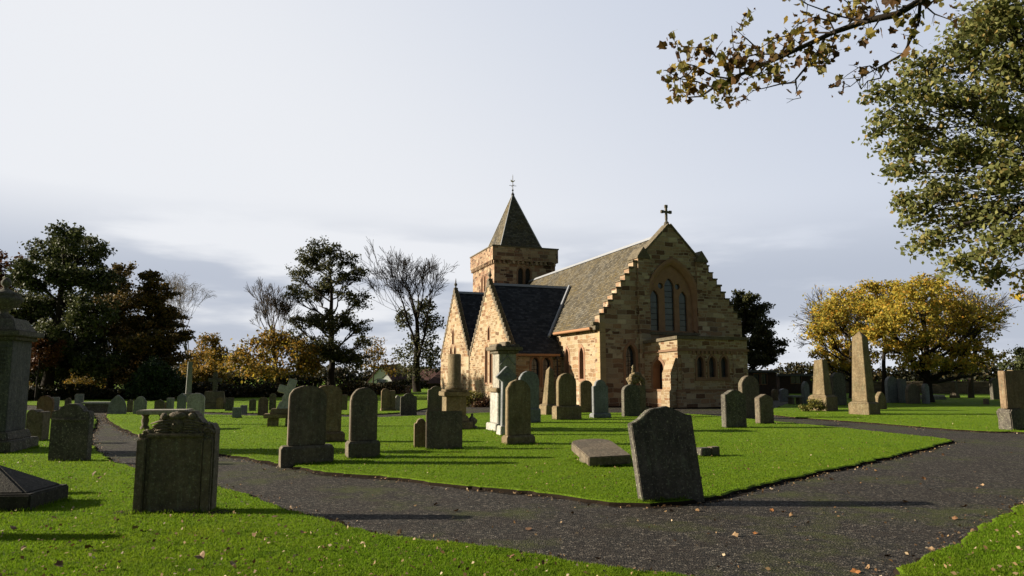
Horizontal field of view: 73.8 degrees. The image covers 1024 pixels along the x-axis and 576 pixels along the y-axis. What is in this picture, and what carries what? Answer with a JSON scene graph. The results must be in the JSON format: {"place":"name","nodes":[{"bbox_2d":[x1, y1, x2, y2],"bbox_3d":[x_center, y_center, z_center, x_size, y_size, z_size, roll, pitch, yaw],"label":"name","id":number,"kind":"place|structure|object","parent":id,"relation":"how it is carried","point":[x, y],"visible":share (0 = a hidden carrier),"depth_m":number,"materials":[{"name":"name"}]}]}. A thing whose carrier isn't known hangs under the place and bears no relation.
{"place":"outdoors","nodes":[
{"label":"outdoors","id":0,"kind":"place"},
{"bbox_2d":[27,387,427,414],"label":"lawn","id":1,"kind":"structure","parent":0,"point":[421,400],"depth_m":40.92,"materials":[{"name":"green plant"}]},
{"bbox_2d":[0,249,28,291],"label":"broadleaf tree","id":2,"kind":"object","parent":1,"relation":"on","point":[5,263],"visible":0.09,"depth_m":57.64,"materials":[{"name":"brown plant"}]},
{"bbox_2d":[30,337,66,400],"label":"tree","id":3,"kind":"object","parent":1,"relation":"on","point":[51,353],"visible":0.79,"depth_m":44.00,"materials":[{"name":"brown plant"}]},
{"bbox_2d":[0,219,130,387],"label":"evergreen tree","id":4,"kind":"object","parent":1,"relation":"on","point":[64,255],"visible":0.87,"depth_m":47.30,"materials":[{"name":"green plant"}]},
{"bbox_2d":[29,373,105,388],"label":"hedge","id":5,"kind":"object","parent":1,"relation":"on","point":[84,380],"visible":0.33,"depth_m":61.62,"materials":[{"name":"green plant"}]},
{"bbox_2d":[81,402,109,412],"bbox_3d":[-18.590,5.393,30.898,1.480,0.470,0.680,1,-7,-4],"label":"chest tomb","id":6,"kind":"object","parent":1,"relation":"on","point":[98,407],"visible":0.48,"depth_m":30.64,"materials":[{"name":"stone"}]},
{"bbox_2d":[29,363,186,388],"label":"hedge","id":7,"kind":"object","parent":1,"relation":"on","point":[32,379],"visible":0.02,"depth_m":73.50,"materials":[{"name":"green plant"}]},
{"bbox_2d":[85,261,145,388],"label":"evergreen tree","id":8,"kind":"object","parent":1,"relation":"on","point":[120,330],"visible":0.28,"depth_m":52.01,"materials":[{"name":"green plant"}]},
{"bbox_2d":[104,269,195,366],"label":"broadleaf tree","id":9,"kind":"object","parent":1,"relation":"on","point":[150,338],"visible":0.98,"depth_m":50.21,"materials":[{"name":"green plant"}]},
{"bbox_2d":[121,355,186,399],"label":"clipped yew","id":10,"kind":"object","parent":1,"relation":"on","point":[153,379],"visible":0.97,"depth_m":44.86,"materials":[{"name":"green plant"}]},
{"bbox_2d":[139,273,216,353],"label":"birch tree","id":11,"kind":"object","parent":1,"relation":"on","point":[177,285],"visible":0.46,"depth_m":88.64,"materials":[{"name":"brown plant"}]},
{"bbox_2d":[178,332,234,387],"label":"broadleaf tree","id":12,"kind":"object","parent":1,"relation":"on","point":[209,356],"visible":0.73,"depth_m":76.40,"materials":[{"name":"yellow plant"}]},
{"bbox_2d":[28,380,407,399],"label":"hedge","id":13,"kind":"object","parent":1,"relation":"on","point":[197,386],"visible":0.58,"depth_m":49.34,"materials":[{"name":"green plant"}]},
{"bbox_2d":[216,277,327,385],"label":"broadleaf tree","id":14,"kind":"object","parent":1,"relation":"on","point":[275,341],"visible":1,"depth_m":61.03,"materials":[{"name":"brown plant"}]},
{"bbox_2d":[179,367,420,387],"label":"hedge","id":15,"kind":"object","parent":1,"relation":"on","point":[338,377],"visible":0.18,"depth_m":93.05,"materials":[{"name":"green plant"}]},
{"bbox_2d":[281,235,374,385],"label":"holm oak","id":16,"kind":"object","parent":1,"relation":"on","point":[329,323],"visible":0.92,"depth_m":64.07,"materials":[{"name":"green plant"}]},
{"bbox_2d":[358,336,408,382],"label":"tree","id":17,"kind":"object","parent":1,"relation":"on","point":[377,353],"visible":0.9,"depth_m":83.19,"materials":[{"name":"brown plant"}]},
{"bbox_2d":[381,388,389,408],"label":"gravestone","id":18,"kind":"object","parent":1,"relation":"on","point":[385,397],"visible":0.88,"depth_m":31.34,"materials":[{"name":"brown stone"}]},
{"bbox_2d":[367,364,438,384],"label":"house","id":19,"kind":"structure","parent":1,"relation":"on","point":[379,374],"depth_m":90.58,"materials":[{"name":"red tile"}]},
{"bbox_2d":[352,238,458,391],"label":"broadleaf tree","id":20,"kind":"object","parent":1,"relation":"on","point":[414,369],"visible":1,"depth_m":67.00,"materials":[{"name":"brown plant"}]},
{"bbox_2d":[426,370,440,388],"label":"house","id":21,"kind":"structure","parent":1,"relation":"on","point":[434,380],"depth_m":83.09,"materials":[{"name":"brick"}]},
{"bbox_2d":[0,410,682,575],"bbox_3d":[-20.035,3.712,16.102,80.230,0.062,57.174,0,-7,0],"label":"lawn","id":22,"kind":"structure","parent":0,"point":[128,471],"depth_m":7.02,"materials":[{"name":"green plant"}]},
{"bbox_2d":[0,277,44,452],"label":"urn monument","id":23,"kind":"object","parent":22,"relation":"on","point":[18,337],"visible":1,"depth_m":14.79,"materials":[{"name":"stone"}]},
{"bbox_2d":[0,465,68,511],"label":"coped grave slab","id":24,"kind":"structure","parent":22,"relation":"on","point":[19,490],"depth_m":8.33,"materials":[{"name":"black stone"}]},
{"bbox_2d":[26,409,50,440],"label":"gravestone","id":25,"kind":"object","parent":22,"relation":"on","point":[38,422],"visible":0.83,"depth_m":16.86,"materials":[{"name":"stone"}]},
{"bbox_2d":[36,395,54,418],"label":"gravestone","id":26,"kind":"object","parent":22,"relation":"on","point":[46,403],"visible":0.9,"depth_m":25.55,"materials":[{"name":"red stone"}]},
{"bbox_2d":[48,403,93,460],"bbox_3d":[-8.396,2.804,12.995,0.714,1.187,0.210,0,-7,-2],"label":"gravestone","id":27,"kind":"object","parent":22,"relation":"on","point":[71,432],"visible":0.96,"depth_m":12.93,"materials":[{"name":"stone"}]},
{"bbox_2d":[132,410,219,512],"bbox_3d":[-4.017,2.127,8.187,0.894,1.306,0.253,1,-7,-4],"label":"gravestone","id":28,"kind":"object","parent":22,"relation":"on","point":[177,460],"visible":0.98,"depth_m":8.11,"materials":[{"name":"stone"}]},
{"bbox_2d":[29,378,961,386],"bbox_3d":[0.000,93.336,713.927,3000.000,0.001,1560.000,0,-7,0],"label":"ground","id":29,"kind":"structure","parent":0,"point":[286,384],"depth_m":145.88,"materials":[{"name":"green plant"}]},
{"bbox_2d":[258,397,268,414],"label":"gravestone","id":30,"kind":"object","parent":29,"relation":"on","point":[263,402],"visible":0.91,"depth_m":28.71,"materials":[{"name":"beige stone"}]},
{"bbox_2d":[400,393,416,414],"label":"gravestone","id":31,"kind":"object","parent":29,"relation":"on","point":[408,403],"visible":0.89,"depth_m":28.72,"materials":[{"name":"stone"}]},
{"bbox_2d":[427,386,441,410],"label":"gravestone","id":32,"kind":"object","parent":29,"relation":"on","point":[434,400],"visible":0.6,"depth_m":28.73,"materials":[{"name":"stone"}]},
{"bbox_2d":[176,360,996,379],"bbox_3d":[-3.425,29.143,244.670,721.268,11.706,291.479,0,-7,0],"label":"distant woodland","id":33,"kind":"object","parent":29,"relation":"on","point":[361,373],"visible":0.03,"depth_m":306.17,"materials":[{"name":"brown plant"}]},
{"bbox_2d":[440,177,748,407],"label":"church","id":34,"kind":"structure","parent":29,"relation":"on","point":[657,311],"depth_m":38.62,"materials":[{"name":"stone"}]},
{"bbox_2d":[529,357,541,386],"bbox_3d":[1.327,4.833,39.774,0.780,1.902,0.285,3,-8,-20],"label":"window","id":35,"kind":"structure","parent":34,"relation":"in","point":[535,363],"depth_m":39.83,"materials":[{"name":"red stone"}]},
{"bbox_2d":[541,357,552,386],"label":"window","id":36,"kind":"structure","parent":34,"relation":"in","point":[546,362],"depth_m":40.06,"materials":[{"name":"red stone"}]},
{"bbox_2d":[564,345,569,373],"bbox_3d":[3.328,4.380,39.732,0.305,2.088,0.820,3,-8,-20],"label":"window","id":37,"kind":"structure","parent":34,"relation":"in","point":[566,352],"depth_m":39.94,"materials":[{"name":"beige stone"}]},
{"bbox_2d":[578,344,584,381],"bbox_3d":[3.995,4.147,37.914,0.305,2.088,0.820,3,-8,-20],"label":"window","id":38,"kind":"structure","parent":34,"relation":"in","point":[581,353],"depth_m":38.10,"materials":[{"name":"red stone"}]},
{"bbox_2d":[623,341,638,385],"bbox_3d":[6.292,4.142,36.545,0.920,2.611,0.325,3,-8,-20],"label":"window","id":39,"kind":"structure","parent":34,"relation":"in","point":[630,352],"depth_m":36.59,"materials":[{"name":"red stone"}]},
{"bbox_2d":[649,257,697,332],"bbox_3d":[8.864,0.506,37.964,3.480,4.404,0.470,3,-8,-20],"label":"great window","id":40,"kind":"structure","parent":34,"relation":"in","point":[673,289],"depth_m":38.13,"materials":[{"name":"red stone"}]},
{"bbox_2d":[695,354,705,377],"bbox_3d":[9.662,4.046,35.209,0.640,1.321,0.245,3,-8,-20],"label":"window","id":41,"kind":"structure","parent":34,"relation":"in","point":[700,363],"depth_m":35.22,"materials":[{"name":"stone"}]},
{"bbox_2d":[707,354,717,377],"bbox_3d":[10.348,4.077,35.456,0.640,1.321,0.245,3,-8,-20],"label":"window","id":42,"kind":"structure","parent":34,"relation":"in","point":[712,363],"depth_m":35.47,"materials":[{"name":"stone"}]},
{"bbox_2d":[719,354,729,377],"bbox_3d":[11.043,4.110,35.707,0.640,1.321,0.245,3,-8,-20],"label":"window","id":43,"kind":"structure","parent":34,"relation":"in","point":[724,365],"depth_m":35.72,"materials":[{"name":"stone"}]},
{"bbox_2d":[738,376,758,418],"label":"gravestone","id":44,"kind":"object","parent":29,"relation":"on","point":[748,386],"visible":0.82,"depth_m":26.55,"materials":[{"name":"stone"}]},
{"bbox_2d":[729,289,790,369],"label":"broadleaf tree","id":45,"kind":"object","parent":29,"relation":"on","point":[763,343],"visible":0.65,"depth_m":58.79,"materials":[{"name":"green plant"}]},
{"bbox_2d":[748,370,778,395],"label":"stone wall","id":46,"kind":"structure","parent":29,"relation":"on","point":[767,380],"depth_m":55.53,"materials":[{"name":"stone"}]},
{"bbox_2d":[776,373,812,393],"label":"stone wall","id":47,"kind":"structure","parent":29,"relation":"on","point":[791,383],"depth_m":61.38,"materials":[{"name":"stone"}]},
{"bbox_2d":[848,0,1023,302],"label":"sycamore tree","id":48,"kind":"object","parent":29,"relation":"on","point":[976,98],"visible":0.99,"depth_m":15.61,"materials":[{"name":"green plant"}]},
{"bbox_2d":[0,0,1023,375],"label":"sky","id":49,"kind":"structure","parent":0,"point":[206,141],"materials":[{"name":"white"}]},
{"bbox_2d":[0,412,1023,575],"bbox_3d":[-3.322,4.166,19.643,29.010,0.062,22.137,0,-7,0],"label":"lawn","id":50,"kind":"structure","parent":0,"point":[594,500],"depth_m":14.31,"materials":[{"name":"green plant"}]},
{"bbox_2d":[107,395,126,413],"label":"gravestone","id":51,"kind":"object","parent":50,"relation":"on","point":[117,404],"visible":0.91,"depth_m":28.72,"materials":[{"name":"grey stone"}]},
{"bbox_2d":[133,396,146,413],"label":"gravestone","id":52,"kind":"object","parent":50,"relation":"on","point":[140,403],"visible":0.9,"depth_m":28.72,"materials":[{"name":"grey stone"}]},
{"bbox_2d":[136,409,193,429],"bbox_3d":[-10.504,4.012,20.672,1.406,0.664,0.799,1,-7,-4],"label":"table tomb","id":53,"kind":"object","parent":50,"relation":"on","point":[145,414],"visible":0.39,"depth_m":20.38,"materials":[{"name":"grey stone"}]},
{"bbox_2d":[187,393,204,415],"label":"gravestone","id":54,"kind":"object","parent":50,"relation":"on","point":[195,401],"visible":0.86,"depth_m":22.66,"materials":[{"name":"stone"}]},
{"bbox_2d":[263,378,296,426],"bbox_3d":[-7.334,3.706,21.865,1.122,1.617,0.500,2,-8,-14],"label":"leaning cross monument","id":55,"kind":"object","parent":50,"relation":"on","point":[273,416],"visible":0.59,"depth_m":21.72,"materials":[{"name":"beige stone"}]},
{"bbox_2d":[278,386,333,467],"bbox_3d":[-3.818,2.600,12.740,0.950,1.533,0.338,3,-8,-25],"label":"gravestone","id":56,"kind":"object","parent":50,"relation":"on","point":[306,424],"visible":0.98,"depth_m":12.64,"materials":[{"name":"stone"}]},
{"bbox_2d":[319,385,344,441],"bbox_3d":[-4.498,3.143,16.802,0.739,1.490,0.328,3,-8,-25],"label":"gravestone","id":57,"kind":"object","parent":50,"relation":"on","point":[334,432],"visible":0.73,"depth_m":16.77,"materials":[{"name":"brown stone"}]},
{"bbox_2d":[345,387,379,458],"bbox_3d":[-2.960,2.731,13.582,0.632,1.487,0.328,3,-8,-25],"label":"gravestone","id":58,"kind":"object","parent":50,"relation":"on","point":[362,441],"visible":0.97,"depth_m":13.50,"materials":[{"name":"stone"}]},
{"bbox_2d":[414,418,425,447],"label":"gravestone","id":59,"kind":"object","parent":50,"relation":"on","point":[420,432],"visible":0.81,"depth_m":15.32,"materials":[{"name":"beige stone"}]},
{"bbox_2d":[426,411,461,448],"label":"gravestone","id":60,"kind":"object","parent":50,"relation":"on","point":[444,429],"visible":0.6,"depth_m":15.05,"materials":[{"name":"stone"}]},
{"bbox_2d":[439,354,472,428],"bbox_3d":[-1.782,3.220,21.022,0.960,2.365,0.960,2,-8,-18],"label":"column monument","id":61,"kind":"object","parent":50,"relation":"on","point":[454,393],"depth_m":20.77,"materials":[{"name":"stone"}]},
{"bbox_2d":[486,342,522,431],"bbox_3d":[-0.230,2.955,20.262,0.860,2.698,0.860,3,-8,-22],"label":"pillar monument","id":62,"kind":"object","parent":50,"relation":"on","point":[504,354],"visible":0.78,"depth_m":20.10,"materials":[{"name":"stone"}]},
{"bbox_2d":[496,366,516,434],"bbox_3d":[-0.159,3.141,18.791,0.583,1.954,0.417,2,-8,-18],"label":"diamond headed cross","id":63,"kind":"object","parent":50,"relation":"on","point":[505,375],"visible":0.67,"depth_m":18.74,"materials":[{"name":"grey stone"}]},
{"bbox_2d":[502,380,534,444],"bbox_3d":[0.152,3.000,16.227,0.739,1.627,0.317,3,-8,-25],"label":"gravestone","id":64,"kind":"object","parent":50,"relation":"on","point":[517,411],"visible":0.98,"depth_m":16.14,"materials":[{"name":"beige stone"}]},
{"bbox_2d":[518,371,540,422],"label":"gravestone","id":65,"kind":"object","parent":50,"relation":"on","point":[530,379],"visible":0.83,"depth_m":23.54,"materials":[{"name":"grey stone"}]},
{"bbox_2d":[539,367,555,414],"bbox_3d":[1.557,4.337,28.595,0.620,2.080,0.620,8,-10,-29],"label":"obelisk","id":66,"kind":"object","parent":50,"relation":"on","point":[547,405],"visible":0.74,"depth_m":28.45,"materials":[{"name":"beige stone"}]},
{"bbox_2d":[552,373,581,419],"bbox_3d":[2.024,4.067,25.280,1.054,1.816,0.367,3,-8,-25],"label":"gravestone","id":67,"kind":"object","parent":50,"relation":"on","point":[566,407],"visible":0.97,"depth_m":25.15,"materials":[{"name":"beige stone"}]},
{"bbox_2d":[579,380,591,412],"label":"gravestone","id":68,"kind":"object","parent":50,"relation":"on","point":[585,395],"visible":0.87,"depth_m":29.99,"materials":[{"name":"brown stone"}]},
{"bbox_2d":[590,380,610,417],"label":"gravestone","id":69,"kind":"object","parent":50,"relation":"on","point":[599,398],"visible":0.98,"depth_m":26.10,"materials":[{"name":"grey stone"}]},
{"bbox_2d":[571,439,630,465],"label":"fallen slab","id":70,"kind":"structure","parent":50,"relation":"on","point":[593,452],"depth_m":12.38,"materials":[{"name":"stone"}]},
{"bbox_2d":[621,384,640,416],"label":"gravestone","id":71,"kind":"object","parent":50,"relation":"on","point":[630,397],"visible":0.88,"depth_m":27.04,"materials":[{"name":"stone"}]},
{"bbox_2d":[626,365,648,412],"bbox_3d":[5.379,4.412,29.555,1.000,2.174,0.379,2,-8,-16],"label":"crest monument","id":72,"kind":"object","parent":50,"relation":"on","point":[634,378],"visible":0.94,"depth_m":29.49,"materials":[{"name":"stone"}]},
{"bbox_2d":[627,406,704,501],"bbox_3d":[2.027,2.259,9.011,0.902,1.368,0.130,-4,-9,-18],"label":"gravestone","id":73,"kind":"object","parent":50,"relation":"on","point":[664,453],"visible":0.91,"depth_m":8.96,"materials":[{"name":"stone"}]},
{"bbox_2d":[696,446,719,456],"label":"stone block","id":74,"kind":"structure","parent":50,"relation":"on","point":[706,451],"depth_m":13.66,"materials":[{"name":"stone"}]},
{"bbox_2d":[721,390,746,427],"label":"gravestone","id":75,"kind":"object","parent":50,"relation":"on","point":[733,408],"visible":0.9,"depth_m":21.23,"materials":[{"name":"stone"}]},
{"bbox_2d":[754,394,773,423],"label":"gravestone","id":76,"kind":"object","parent":50,"relation":"on","point":[764,412],"visible":0.78,"depth_m":22.99,"materials":[{"name":"stone"}]},
{"bbox_2d":[27,394,1023,575],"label":"gravel path","id":77,"kind":"structure","parent":0,"point":[960,472],"depth_m":8.32,"materials":[{"name":"grey gravel"}]},
{"bbox_2d":[466,390,484,406],"bbox_3d":[-2.092,5.987,36.550,1.499,1.154,1.401,-5,-9,34],"label":"shrub","id":78,"kind":"object","parent":77,"relation":"on","point":[470,398],"visible":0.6,"depth_m":36.37,"materials":[{"name":"green plant"}]},
{"bbox_2d":[469,394,489,406],"bbox_3d":[-1.495,6.069,36.171,1.578,0.962,0.999,0,-7,0],"label":"shrub","id":79,"kind":"object","parent":77,"relation":"on","point":[484,401],"visible":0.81,"depth_m":36.03,"materials":[{"name":"brown plant"}]},
{"bbox_2d":[0,407,1023,575],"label":"leaf litter","id":80,"kind":"object","parent":77,"relation":"on","point":[517,560],"visible":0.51,"depth_m":6.95,"materials":[{"name":"brown plant"}]},
{"bbox_2d":[105,419,954,507],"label":"soil verge","id":81,"kind":"structure","parent":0,"point":[532,495],"depth_m":9.97,"materials":[{"name":"brown soil"}]},
{"bbox_2d":[773,393,1023,433],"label":"lawn","id":82,"kind":"structure","parent":0,"point":[963,404],"depth_m":29.05,"materials":[{"name":"green plant"}]},
{"bbox_2d":[801,381,809,403],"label":"gravestone","id":83,"kind":"object","parent":82,"relation":"on","point":[805,392],"visible":0.86,"depth_m":39.40,"materials":[{"name":"grey stone"}]},
{"bbox_2d":[798,396,826,410],"bbox_3d":[13.632,5.338,30.960,1.317,0.845,0.919,0,-7,0],"label":"shrub","id":84,"kind":"object","parent":82,"relation":"on","point":[814,404],"visible":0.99,"depth_m":30.87,"materials":[{"name":"green plant"}]},
{"bbox_2d":[808,360,837,410],"bbox_3d":[14.518,4.585,31.963,0.920,2.445,0.920,5,-9,-34],"label":"obelisk","id":85,"kind":"object","parent":82,"relation":"on","point":[822,389],"visible":0.88,"depth_m":31.75,"materials":[{"name":"beige stone"}]},
{"bbox_2d":[788,285,888,381],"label":"broadleaf tree","id":86,"kind":"object","parent":82,"relation":"on","point":[813,316],"visible":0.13,"depth_m":56.48,"materials":[{"name":"yellow plant"}]},
{"bbox_2d":[830,372,846,404],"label":"gravestone","id":87,"kind":"object","parent":82,"relation":"on","point":[838,383],"visible":0.84,"depth_m":37.30,"materials":[{"name":"stone"}]},
{"bbox_2d":[799,285,890,397],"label":"golden tree","id":88,"kind":"object","parent":82,"relation":"on","point":[832,309],"visible":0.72,"depth_m":48.23,"materials":[{"name":"yellow plant"}]},
{"bbox_2d":[848,331,879,414],"bbox_3d":[14.782,3.612,28.820,0.880,3.574,0.880,5,-9,-34],"label":"obelisk","id":89,"kind":"object","parent":82,"relation":"on","point":[863,402],"visible":0.89,"depth_m":28.60,"materials":[{"name":"beige stone"}]},
{"bbox_2d":[848,277,909,394],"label":"golden tree","id":90,"kind":"object","parent":82,"relation":"on","point":[877,289],"visible":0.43,"depth_m":45.74,"materials":[{"name":"yellow plant"}]},
{"bbox_2d":[748,355,1015,380],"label":"hedge","id":91,"kind":"object","parent":82,"relation":"on","point":[803,369],"visible":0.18,"depth_m":66.13,"materials":[{"name":"green plant"}]},
{"bbox_2d":[884,376,898,402],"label":"gravestone","id":92,"kind":"object","parent":82,"relation":"on","point":[891,390],"visible":0.88,"depth_m":40.55,"materials":[{"name":"grey stone"}]},
{"bbox_2d":[811,381,989,393],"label":"boundary wall","id":93,"kind":"structure","parent":82,"relation":"on","point":[981,387],"depth_m":60.52,"materials":[{"name":"stone"}]},
{"bbox_2d":[897,379,906,402],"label":"gravestone","id":94,"kind":"object","parent":82,"relation":"on","point":[901,385],"visible":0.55,"depth_m":40.55,"materials":[{"name":"grey stone"}]},
{"bbox_2d":[905,384,920,403],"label":"gravestone","id":95,"kind":"object","parent":82,"relation":"on","point":[912,393],"visible":0.9,"depth_m":39.36,"materials":[{"name":"stone"}]},
{"bbox_2d":[921,384,929,403],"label":"gravestone","id":96,"kind":"object","parent":82,"relation":"on","point":[925,394],"visible":0.9,"depth_m":39.40,"materials":[{"name":"grey stone"}]},
{"bbox_2d":[865,271,1012,401],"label":"golden tree","id":97,"kind":"object","parent":82,"relation":"on","point":[928,345],"visible":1,"depth_m":41.25,"materials":[{"name":"yellow plant"}]},
{"bbox_2d":[912,286,1020,397],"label":"broadleaf tree","id":98,"kind":"object","parent":82,"relation":"on","point":[970,386],"visible":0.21,"depth_m":49.68,"materials":[{"name":"yellow plant"}]},
{"bbox_2d":[989,378,999,399],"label":"gravestone","id":99,"kind":"object","parent":82,"relation":"on","point":[994,388],"visible":0.77,"depth_m":45.92,"materials":[{"name":"stone"}]},
{"bbox_2d":[995,344,1023,370],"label":"shrub","id":100,"kind":"object","parent":82,"relation":"on","point":[1018,361],"visible":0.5,"depth_m":52.02,"materials":[{"name":"green plant"}]},
{"bbox_2d":[996,371,1023,429],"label":"gravestone","id":101,"kind":"object","parent":82,"relation":"on","point":[1010,413],"visible":0.86,"depth_m":20.41,"materials":[{"name":"stone"}]},
{"bbox_2d":[893,505,1023,575],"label":"lawn","id":102,"kind":"structure","parent":0,"point":[898,570],"depth_m":6.33,"materials":[{"name":"green plant"}]},
{"bbox_2d":[656,0,982,109],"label":"sycamore tree","id":103,"kind":"object","parent":102,"relation":"on","point":[721,85],"visible":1,"depth_m":6.47,"materials":[{"name":"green plant"}]},
{"label":"soil verge","id":104,"kind":"structure","parent":0,"visible":0},
{"bbox_2d":[184,362,192,401],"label":"obelisk","id":105,"kind":"object","parent":104,"relation":"on","point":[188,392],"visible":0.55,"depth_m":41.74,"materials":[{"name":"grey stone"}]},
{"bbox_2d":[204,372,224,408],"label":"cross gravestone","id":106,"kind":"object","parent":104,"relation":"on","point":[213,395],"visible":0.7,"depth_m":32.96,"materials":[{"name":"stone"}]},
{"bbox_2d":[28,385,411,399],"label":"boundary wall","id":107,"kind":"structure","parent":104,"relation":"on","point":[407,391],"depth_m":50.78,"materials":[{"name":"stone"}]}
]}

